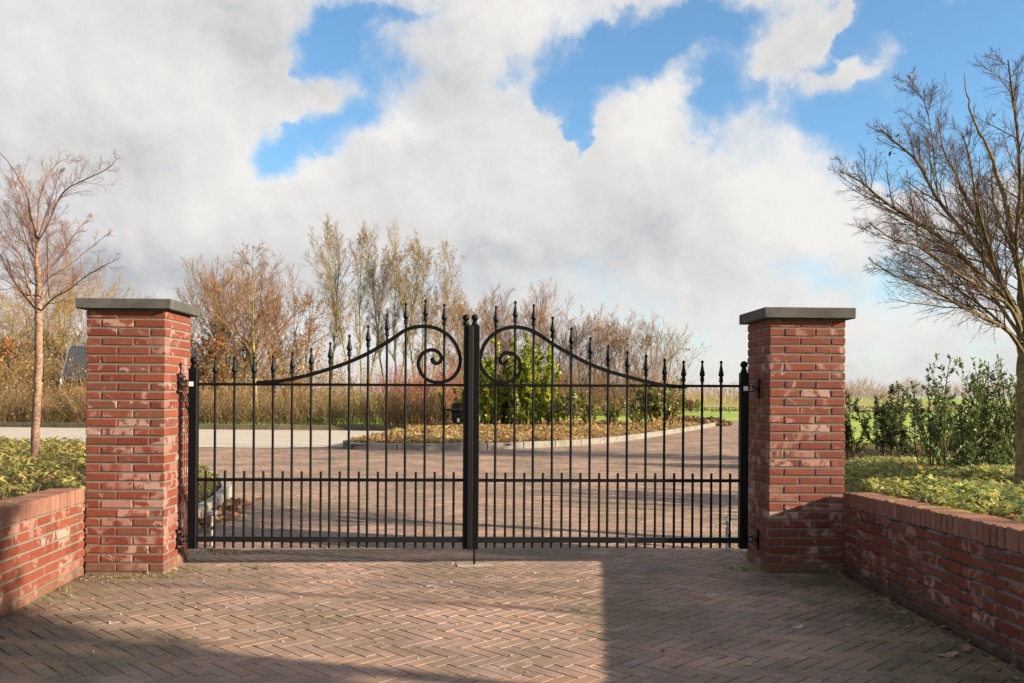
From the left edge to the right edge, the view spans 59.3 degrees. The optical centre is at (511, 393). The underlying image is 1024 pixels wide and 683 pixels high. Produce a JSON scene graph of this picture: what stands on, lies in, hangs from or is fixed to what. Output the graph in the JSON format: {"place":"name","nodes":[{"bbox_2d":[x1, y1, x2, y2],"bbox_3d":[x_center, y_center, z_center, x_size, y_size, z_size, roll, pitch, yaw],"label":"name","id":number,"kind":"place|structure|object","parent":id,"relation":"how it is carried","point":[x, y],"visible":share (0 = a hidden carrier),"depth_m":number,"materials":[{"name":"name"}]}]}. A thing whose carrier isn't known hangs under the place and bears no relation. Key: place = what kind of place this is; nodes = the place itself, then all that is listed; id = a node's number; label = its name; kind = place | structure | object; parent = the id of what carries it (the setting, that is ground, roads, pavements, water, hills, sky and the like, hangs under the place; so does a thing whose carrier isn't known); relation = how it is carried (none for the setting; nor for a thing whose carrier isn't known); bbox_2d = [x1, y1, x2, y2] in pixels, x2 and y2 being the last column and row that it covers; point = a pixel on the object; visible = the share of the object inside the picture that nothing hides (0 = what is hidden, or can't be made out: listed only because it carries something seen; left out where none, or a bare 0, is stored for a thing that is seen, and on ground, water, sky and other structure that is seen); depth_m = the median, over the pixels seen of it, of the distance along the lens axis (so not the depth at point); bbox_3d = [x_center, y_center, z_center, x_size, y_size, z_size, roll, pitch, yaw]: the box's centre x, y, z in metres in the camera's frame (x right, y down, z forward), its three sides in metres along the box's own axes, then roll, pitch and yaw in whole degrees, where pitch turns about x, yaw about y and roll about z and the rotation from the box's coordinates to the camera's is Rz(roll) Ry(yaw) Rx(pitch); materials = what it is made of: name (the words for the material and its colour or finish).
{"place":"outdoors","nodes":[
{"label":"outdoors","id":0,"kind":"place"},
{"bbox_2d":[0,449,220,527],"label":"bed soil","id":1,"kind":"structure","parent":0,"point":[218,487],"depth_m":9.11,"materials":[{"name":"brown soil"}]},
{"bbox_2d":[0,150,124,455],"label":"bare tree","id":2,"kind":"object","parent":1,"relation":"on","point":[37,299],"visible":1,"depth_m":10.39,"materials":[{"name":"beige plant"}]},
{"bbox_2d":[0,436,221,521],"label":"ground cover","id":3,"kind":"object","parent":1,"relation":"on","point":[45,458],"visible":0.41,"depth_m":8.88,"materials":[{"name":"green plant"}]},
{"bbox_2d":[0,427,383,447],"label":"parking area","id":4,"kind":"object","parent":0,"point":[263,438],"visible":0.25,"depth_m":25.41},
{"bbox_2d":[1,393,1014,560],"bbox_3d":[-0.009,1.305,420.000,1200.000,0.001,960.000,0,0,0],"label":"ground","id":5,"kind":"structure","parent":0,"point":[732,415],"depth_m":50.75,"materials":[{"name":"green plant"}]},
{"bbox_2d":[0,290,34,385],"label":"bare tree","id":6,"kind":"object","parent":5,"relation":"on","point":[7,346],"visible":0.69,"depth_m":40.66,"materials":[{"name":"brown plant"}]},
{"bbox_2d":[0,264,80,398],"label":"bare tree","id":7,"kind":"object","parent":5,"relation":"on","point":[17,301],"visible":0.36,"depth_m":44.05,"materials":[{"name":"brown plant"}]},
{"bbox_2d":[0,340,86,422],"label":"undergrowth","id":8,"kind":"object","parent":5,"relation":"on","point":[27,382],"visible":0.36,"depth_m":35.46,"materials":[{"name":"brown plant"}]},
{"bbox_2d":[0,269,93,391],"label":"bare tree","id":9,"kind":"object","parent":5,"relation":"on","point":[58,346],"visible":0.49,"depth_m":41.92,"materials":[{"name":"brown plant"}]},
{"bbox_2d":[13,252,140,359],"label":"bare tree","id":10,"kind":"object","parent":5,"relation":"on","point":[83,273],"visible":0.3,"depth_m":46.28,"materials":[{"name":"brown plant"}]},
{"bbox_2d":[48,258,151,349],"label":"bare tree","id":11,"kind":"object","parent":5,"relation":"on","point":[93,294],"visible":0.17,"depth_m":55.50,"materials":[{"name":"brown plant"}]},
{"bbox_2d":[60,346,196,422],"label":"house","id":12,"kind":"structure","parent":5,"relation":"on","point":[76,353],"depth_m":35.75,"materials":[{"name":"brick"}]},
{"bbox_2d":[0,321,395,419],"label":"undergrowth","id":13,"kind":"object","parent":5,"relation":"on","point":[230,374],"visible":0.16,"depth_m":40.57,"materials":[{"name":"brown plant"}]},
{"bbox_2d":[147,277,251,420],"bbox_3d":[-13.905,-1.970,40.426,4.739,6.425,3.258,0,0,28],"label":"bare tree","id":14,"kind":"object","parent":5,"relation":"on","point":[217,339],"visible":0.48,"depth_m":39.90,"materials":[{"name":"brown plant"}]},
{"bbox_2d":[0,422,403,430],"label":"kerb","id":15,"kind":"structure","parent":5,"relation":"on","point":[218,426],"depth_m":30.08,"materials":[{"name":"grey concrete"}]},
{"bbox_2d":[207,510,217,545],"bbox_3d":[-2.462,1.138,7.391,0.070,0.350,0.072,0,0,0],"label":"gate stop","id":16,"kind":"object","parent":5,"relation":"on","point":[210,512],"visible":0.56,"depth_m":7.38,"materials":[{"name":"metal"}]},
{"bbox_2d":[173,253,256,405],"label":"bare tree","id":17,"kind":"object","parent":5,"relation":"on","point":[215,301],"visible":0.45,"depth_m":42.36,"materials":[{"name":"brown plant"}]},
{"bbox_2d":[174,252,304,399],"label":"bare tree","id":18,"kind":"object","parent":5,"relation":"on","point":[249,304],"visible":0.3,"depth_m":43.57,"materials":[{"name":"brown plant"}]},
{"bbox_2d":[0,348,500,422],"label":"undergrowth","id":19,"kind":"object","parent":5,"relation":"on","point":[282,391],"visible":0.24,"depth_m":38.92,"materials":[{"name":"brown plant"}]},
{"bbox_2d":[198,239,307,423],"bbox_3d":[-10.791,-2.571,37.245,4.407,7.652,5.094,0,0,-22],"label":"bare tree","id":20,"kind":"object","parent":5,"relation":"on","point":[252,349],"visible":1,"depth_m":36.96,"materials":[{"name":"brown plant"}]},
{"bbox_2d":[207,252,364,417],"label":"bare tree","id":21,"kind":"object","parent":5,"relation":"on","point":[296,327],"visible":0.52,"depth_m":41.96,"materials":[{"name":"brown plant"}]},
{"bbox_2d":[256,284,347,411],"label":"bare tree","id":22,"kind":"object","parent":5,"relation":"on","point":[317,311],"visible":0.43,"depth_m":42.82,"materials":[{"name":"brown plant"}]},
{"bbox_2d":[313,222,359,399],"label":"poplar","id":23,"kind":"object","parent":5,"relation":"on","point":[334,338],"visible":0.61,"depth_m":49.36,"materials":[{"name":"brown plant"}]},
{"bbox_2d":[299,214,399,396],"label":"poplar","id":24,"kind":"object","parent":5,"relation":"on","point":[365,287],"visible":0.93,"depth_m":47.80,"materials":[{"name":"brown plant"}]},
{"bbox_2d":[355,221,432,403],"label":"poplar","id":25,"kind":"object","parent":5,"relation":"on","point":[414,275],"visible":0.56,"depth_m":49.02,"materials":[{"name":"brown plant"}]},
{"bbox_2d":[358,357,431,424],"bbox_3d":[-4.610,-0.234,36.060,3.270,2.956,2.968,0,0,0],"label":"dogwood","id":26,"kind":"object","parent":5,"relation":"on","point":[392,388],"visible":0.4,"depth_m":35.94,"materials":[{"name":"brown plant"}]},
{"bbox_2d":[380,217,468,388],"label":"poplar","id":27,"kind":"object","parent":5,"relation":"on","point":[445,291],"visible":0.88,"depth_m":47.80,"materials":[{"name":"brown plant"}]},
{"bbox_2d":[400,365,462,422],"bbox_3d":[-2.855,-0.031,35.631,3.448,2.574,3.012,0,0,21],"label":"dogwood","id":28,"kind":"object","parent":5,"relation":"on","point":[436,379],"visible":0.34,"depth_m":35.64,"materials":[{"name":"brown plant"}]},
{"bbox_2d":[395,264,528,387],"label":"bare tree","id":29,"kind":"object","parent":5,"relation":"on","point":[459,317],"visible":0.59,"depth_m":50.03,"materials":[{"name":"brown plant"}]},
{"bbox_2d":[430,290,524,379],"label":"bare tree","id":30,"kind":"object","parent":5,"relation":"on","point":[485,328],"visible":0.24,"depth_m":55.67,"materials":[{"name":"brown plant"}]},
{"bbox_2d":[448,283,530,376],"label":"bare tree","id":31,"kind":"object","parent":5,"relation":"on","point":[493,304],"visible":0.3,"depth_m":57.82,"materials":[{"name":"brown plant"}]},
{"bbox_2d":[479,296,547,393],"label":"bare tree","id":32,"kind":"object","parent":5,"relation":"on","point":[508,349],"visible":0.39,"depth_m":57.03,"materials":[{"name":"brown plant"}]},
{"bbox_2d":[343,422,716,449],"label":"kerb","id":33,"kind":"structure","parent":5,"relation":"on","point":[459,446],"depth_m":20.95,"materials":[{"name":"beige concrete"}]},
{"bbox_2d":[518,277,562,355],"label":"bare tree","id":34,"kind":"object","parent":5,"relation":"on","point":[543,299],"visible":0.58,"depth_m":60.41,"materials":[{"name":"brown plant"}]},
{"bbox_2d":[522,288,600,411],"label":"bare tree","id":35,"kind":"object","parent":5,"relation":"on","point":[549,338],"visible":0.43,"depth_m":57.89,"materials":[{"name":"brown plant"}]},
{"bbox_2d":[428,344,718,415],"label":"undergrowth","id":36,"kind":"object","parent":5,"relation":"on","point":[599,398],"visible":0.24,"depth_m":55.73,"materials":[{"name":"brown plant"}]},
{"bbox_2d":[536,303,641,401],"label":"bare tree","id":37,"kind":"object","parent":5,"relation":"on","point":[590,335],"visible":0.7,"depth_m":56.66,"materials":[{"name":"brown plant"}]},
{"bbox_2d":[563,304,642,402],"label":"bare tree","id":38,"kind":"object","parent":5,"relation":"on","point":[613,331],"visible":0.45,"depth_m":58.09,"materials":[{"name":"brown plant"}]},
{"bbox_2d":[591,313,689,404],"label":"bare tree","id":39,"kind":"object","parent":5,"relation":"on","point":[648,342],"visible":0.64,"depth_m":56.88,"materials":[{"name":"brown plant"}]},
{"bbox_2d":[604,310,710,392],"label":"bare tree","id":40,"kind":"object","parent":5,"relation":"on","point":[659,343],"visible":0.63,"depth_m":57.77,"materials":[{"name":"brown plant"}]},
{"bbox_2d":[679,396,688,409],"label":"shrub","id":41,"kind":"object","parent":5,"relation":"on","point":[686,403],"visible":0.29,"depth_m":63.87,"materials":[{"name":"green plant"}]},
{"bbox_2d":[686,397,694,412],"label":"shrub","id":42,"kind":"object","parent":5,"relation":"on","point":[689,406],"visible":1,"depth_m":63.92,"materials":[{"name":"green plant"}]},
{"bbox_2d":[650,415,732,425],"bbox_3d":[7.538,1.160,38.215,3.780,0.659,3.471,0,0,0],"label":"brown plant mound","id":43,"kind":"object","parent":5,"relation":"on","point":[691,418],"visible":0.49,"depth_m":37.55,"materials":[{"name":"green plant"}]},
{"bbox_2d":[694,398,700,411],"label":"shrub","id":44,"kind":"object","parent":5,"relation":"on","point":[697,406],"visible":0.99,"depth_m":63.93,"materials":[{"name":"green plant"}]},
{"bbox_2d":[679,406,738,412],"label":"hedge","id":45,"kind":"object","parent":5,"relation":"on","point":[704,408],"visible":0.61,"depth_m":66.37,"materials":[{"name":"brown plant"}]},
{"bbox_2d":[715,515,736,549],"bbox_3d":[1.749,1.165,7.360,0.180,0.353,0.052,0,0,0],"label":"gate catch","id":46,"kind":"object","parent":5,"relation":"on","point":[726,523],"visible":0.57,"depth_m":7.35,"materials":[{"name":"metal"}]},
{"bbox_2d":[628,375,1013,404],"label":"woodland","id":47,"kind":"object","parent":5,"relation":"on","point":[715,394],"visible":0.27,"depth_m":222.05,"materials":[{"name":"beige plant"}]},
{"bbox_2d":[742,562,1023,681],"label":"edging course","id":48,"kind":"object","parent":5,"relation":"on","point":[1005,667],"visible":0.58,"depth_m":4.87,"materials":[{"name":"brick"}]},
{"bbox_2d":[824,571,1022,680],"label":"leaf litter","id":49,"kind":"object","parent":48,"relation":"on","point":[946,632],"visible":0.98,"depth_m":4.98,"materials":[{"name":"brown plant"}]},
{"bbox_2d":[850,405,966,412],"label":"hedge","id":50,"kind":"object","parent":5,"relation":"on","point":[865,410],"visible":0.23,"depth_m":68.42,"materials":[{"name":"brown plant"}]},
{"bbox_2d":[0,421,1023,682],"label":"driveway","id":51,"kind":"structure","parent":0,"point":[622,615],"depth_m":5.37,"materials":[{"name":"brick"}]},
{"bbox_2d":[0,488,84,618],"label":"garden wall","id":52,"kind":"structure","parent":51,"relation":"on","point":[41,544],"depth_m":5.49,"materials":[{"name":"red brick"}]},
{"bbox_2d":[75,298,200,574],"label":"brick pillar","id":53,"kind":"structure","parent":51,"relation":"on","point":[138,353],"depth_m":6.24,"materials":[{"name":"red brick"}]},
{"bbox_2d":[176,299,468,548],"bbox_3d":[-1.357,0.216,6.534,2.109,1.821,0.108,0,0,-1],"label":"gate leaf","id":54,"kind":"object","parent":53,"relation":"attached to","point":[459,412],"visible":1,"depth_m":6.54,"materials":[{"name":"black paint"}]},
{"bbox_2d":[198,469,231,517],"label":"kerb","id":55,"kind":"structure","parent":51,"relation":"on","point":[219,495],"depth_m":9.83,"materials":[{"name":"concrete"}]},
{"bbox_2d":[198,496,261,531],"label":"leaf litter","id":56,"kind":"object","parent":51,"relation":"on","point":[238,504],"visible":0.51,"depth_m":9.16,"materials":[{"name":"brown plant"}]},
{"bbox_2d":[312,458,338,459],"bbox_3d":[-3.554,1.243,17.084,0.480,0.017,0.400,0,0,0],"label":"drain grate","id":57,"kind":"object","parent":51,"relation":"on","point":[324,458],"visible":0.81,"depth_m":17.14,"materials":[{"name":"metal"}]},
{"bbox_2d":[2,496,937,679],"bbox_3d":[-0.310,1.256,7.507,5.400,0.036,6.992,0,0,0],"label":"grit","id":58,"kind":"object","parent":51,"relation":"on","point":[128,674],"visible":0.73,"depth_m":5.81,"materials":[{"name":"beige gravel"}]},
{"bbox_2d":[456,563,492,566],"bbox_3d":[-0.275,1.261,6.561,0.260,0.034,0.120,0,0,-9],"label":"bolt plate","id":59,"kind":"object","parent":51,"relation":"on","point":[471,564],"visible":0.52,"depth_m":6.55,"materials":[{"name":"stone"}]},
{"bbox_2d":[40,517,925,624],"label":"weeds","id":60,"kind":"object","parent":51,"relation":"on","point":[226,570],"visible":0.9,"depth_m":6.23,"materials":[{"name":"green plant"}]},
{"bbox_2d":[704,593,718,596],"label":"fallen leaf","id":61,"kind":"object","parent":51,"relation":"on","point":[712,595],"visible":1,"depth_m":5.62,"materials":[{"name":"brown plant"}]},
{"bbox_2d":[739,307,855,573],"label":"brick pillar","id":62,"kind":"structure","parent":51,"relation":"on","point":[796,461],"depth_m":6.40,"materials":[{"name":"red brick"}]},
{"bbox_2d":[792,625,803,628],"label":"fallen leaf","id":63,"kind":"object","parent":51,"relation":"on","point":[799,627],"visible":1,"depth_m":4.88,"materials":[{"name":"beige plant"}]},
{"bbox_2d":[843,492,1023,671],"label":"garden wall","id":64,"kind":"structure","parent":51,"relation":"on","point":[959,572],"depth_m":4.90,"materials":[{"name":"red brick"}]},
{"bbox_2d":[935,651,958,657],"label":"fallen leaf","id":65,"kind":"object","parent":51,"relation":"on","point":[949,654],"visible":1,"depth_m":4.40,"materials":[{"name":"brown plant"}]},
{"bbox_2d":[961,644,972,651],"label":"fallen leaf","id":66,"kind":"object","parent":51,"relation":"on","point":[966,647],"visible":1,"depth_m":4.51,"materials":[{"name":"brown plant"}]},
{"bbox_2d":[0,0,1023,397],"label":"sky","id":67,"kind":"structure","parent":0,"point":[669,158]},
{"bbox_2d":[352,424,710,444],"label":"bed soil","id":68,"kind":"structure","parent":0,"point":[537,439],"depth_m":21.87,"materials":[{"name":"brown soil"}]},
{"bbox_2d":[436,387,462,421],"bbox_3d":[-1.968,0.323,30.515,1.296,1.502,1.215,0,0,0],"label":"laurel","id":69,"kind":"object","parent":68,"relation":"on","point":[457,399],"visible":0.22,"depth_m":30.43,"materials":[{"name":"green plant"}]},
{"bbox_2d":[479,355,512,423],"bbox_3d":[-0.596,-0.179,29.141,1.388,2.521,1.454,0,0,0],"label":"laurel","id":70,"kind":"object","parent":68,"relation":"on","point":[486,404],"visible":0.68,"depth_m":29.00,"materials":[{"name":"green plant"}]},
{"bbox_2d":[497,387,519,424],"bbox_3d":[-0.220,0.268,29.945,1.677,1.632,0.930,0,0,17],"label":"laurel","id":71,"kind":"object","parent":68,"relation":"on","point":[505,405],"visible":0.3,"depth_m":29.68,"materials":[{"name":"green plant"}]},
{"bbox_2d":[350,419,700,442],"bbox_3d":[-0.044,1.060,28.495,8.791,0.332,17.933,0,0,24],"label":"ground cover","id":72,"kind":"object","parent":68,"relation":"on","point":[453,433],"visible":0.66,"depth_m":24.60,"materials":[{"name":"yellow plant"}]},
{"bbox_2d":[491,333,561,425],"bbox_3d":[0.457,-0.441,29.024,2.347,3.060,1.828,0,0,0],"label":"laurel","id":73,"kind":"object","parent":68,"relation":"on","point":[524,404],"visible":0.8,"depth_m":28.68,"materials":[{"name":"green plant"}]},
{"bbox_2d":[546,391,565,425],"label":"evergreen shrub","id":74,"kind":"object","parent":68,"relation":"on","point":[556,411],"visible":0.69,"depth_m":28.80,"materials":[{"name":"green plant"}]},
{"bbox_2d":[558,387,583,425],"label":"evergreen shrub","id":75,"kind":"object","parent":68,"relation":"on","point":[575,398],"visible":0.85,"depth_m":28.41,"materials":[{"name":"green plant"}]},
{"bbox_2d":[576,390,598,424],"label":"evergreen shrub","id":76,"kind":"object","parent":68,"relation":"on","point":[585,407],"visible":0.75,"depth_m":28.97,"materials":[{"name":"green plant"}]},
{"bbox_2d":[601,395,629,425],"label":"evergreen shrub","id":77,"kind":"object","parent":68,"relation":"on","point":[614,415],"visible":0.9,"depth_m":29.41,"materials":[{"name":"green plant"}]},
{"bbox_2d":[628,393,654,424],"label":"evergreen shrub","id":78,"kind":"object","parent":68,"relation":"on","point":[638,414],"visible":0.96,"depth_m":29.67,"materials":[{"name":"green plant"}]},
{"bbox_2d":[629,375,686,424],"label":"evergreen shrub","id":79,"kind":"object","parent":68,"relation":"on","point":[656,410],"visible":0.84,"depth_m":29.90,"materials":[{"name":"green plant"}]},
{"bbox_2d":[659,380,687,425],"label":"evergreen shrub","id":80,"kind":"object","parent":68,"relation":"on","point":[676,408],"visible":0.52,"depth_m":30.86,"materials":[{"name":"green plant"}]},
{"bbox_2d":[467,301,759,563],"bbox_3d":[0.746,0.300,6.611,2.136,1.950,0.100,0,0,-2],"label":"gate leaf","id":81,"kind":"object","parent":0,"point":[475,354],"visible":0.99,"depth_m":6.60,"materials":[{"name":"black paint"}]},
{"bbox_2d":[538,400,1009,410],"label":"rough field","id":82,"kind":"structure","parent":0,"point":[736,405],"depth_m":118.68,"materials":[{"name":"beige plant"}]},
{"bbox_2d":[843,444,1022,550],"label":"bed soil","id":83,"kind":"structure","parent":0,"point":[874,453],"depth_m":11.09,"materials":[{"name":"brown soil"}]},
{"bbox_2d":[844,391,872,457],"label":"holly","id":84,"kind":"object","parent":83,"relation":"on","point":[848,433],"visible":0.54,"depth_m":15.18,"materials":[{"name":"green plant"}]},
{"bbox_2d":[850,384,918,456],"bbox_3d":[6.372,0.514,15.411,1.170,1.372,0.753,0,0,0],"label":"holly","id":85,"kind":"object","parent":83,"relation":"on","point":[882,429],"visible":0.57,"depth_m":15.37,"materials":[{"name":"green plant"}]},
{"bbox_2d":[877,400,912,456],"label":"holly","id":86,"kind":"object","parent":83,"relation":"on","point":[892,426],"visible":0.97,"depth_m":14.93,"materials":[{"name":"green plant"}]},
{"bbox_2d":[828,47,1023,485],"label":"bare tree","id":87,"kind":"object","parent":83,"relation":"on","point":[989,259],"visible":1,"depth_m":6.91,"materials":[{"name":"brown plant"}]},
{"bbox_2d":[844,440,1010,472],"bbox_3d":[8.865,1.075,15.911,6.431,0.385,11.787,0,0,21],"label":"ground cover","id":88,"kind":"object","parent":83,"relation":"on","point":[869,450],"visible":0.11,"depth_m":17.00,"materials":[{"name":"green plant"}]},
{"bbox_2d":[903,381,959,456],"bbox_3d":[7.080,0.490,15.443,1.123,1.427,0.557,0,0,-17],"label":"holly","id":89,"kind":"object","parent":83,"relation":"on","point":[921,411],"visible":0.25,"depth_m":15.38,"materials":[{"name":"green plant"}]},
{"bbox_2d":[843,455,1023,533],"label":"ground cover","id":90,"kind":"object","parent":83,"relation":"on","point":[946,488],"visible":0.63,"depth_m":6.62,"materials":[{"name":"green plant"}]},
{"bbox_2d":[925,388,963,454],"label":"holly","id":91,"kind":"object","parent":83,"relation":"on","point":[931,419],"visible":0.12,"depth_m":16.04,"materials":[{"name":"green plant"}]},
{"bbox_2d":[896,367,1014,465],"bbox_3d":[5.179,0.341,10.455,1.014,1.284,1.430,0,0,-22],"label":"cane shrub","id":92,"kind":"object","parent":83,"relation":"on","point":[914,421],"visible":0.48,"depth_m":10.60,"materials":[{"name":"green plant"}]},
{"bbox_2d":[916,354,1017,464],"bbox_3d":[5.466,0.252,10.210,0.897,1.464,1.741,0,0,-40],"label":"cane shrub","id":93,"kind":"object","parent":83,"relation":"on","point":[999,394],"visible":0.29,"depth_m":10.18,"materials":[{"name":"green plant"}]},
{"bbox_2d":[920,361,1015,465],"bbox_3d":[5.410,0.299,10.123,1.310,1.367,0.968,0,0,0],"label":"cane shrub","id":94,"kind":"object","parent":83,"relation":"on","point":[965,438],"visible":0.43,"depth_m":9.99,"materials":[{"name":"green plant"}]},
{"bbox_2d":[923,439,1014,474],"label":"cane shrub","id":95,"kind":"object","parent":83,"relation":"on","point":[1009,460],"visible":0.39,"depth_m":8.78,"materials":[{"name":"green plant"}]},
{"bbox_2d":[929,352,1016,466],"bbox_3d":[4.899,0.261,9.547,1.778,1.436,1.462,0,0,-14],"label":"cane shrub","id":96,"kind":"object","parent":83,"relation":"on","point":[1007,426],"visible":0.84,"depth_m":9.69,"materials":[{"name":"green plant"}]},
{"label":"verge","id":97,"kind":"structure","parent":0,"visible":0},
{"bbox_2d":[0,371,461,425],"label":"grass","id":98,"kind":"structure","parent":97,"relation":"on","point":[69,406],"depth_m":31.25,"materials":[{"name":"brown plant"}]}
]}

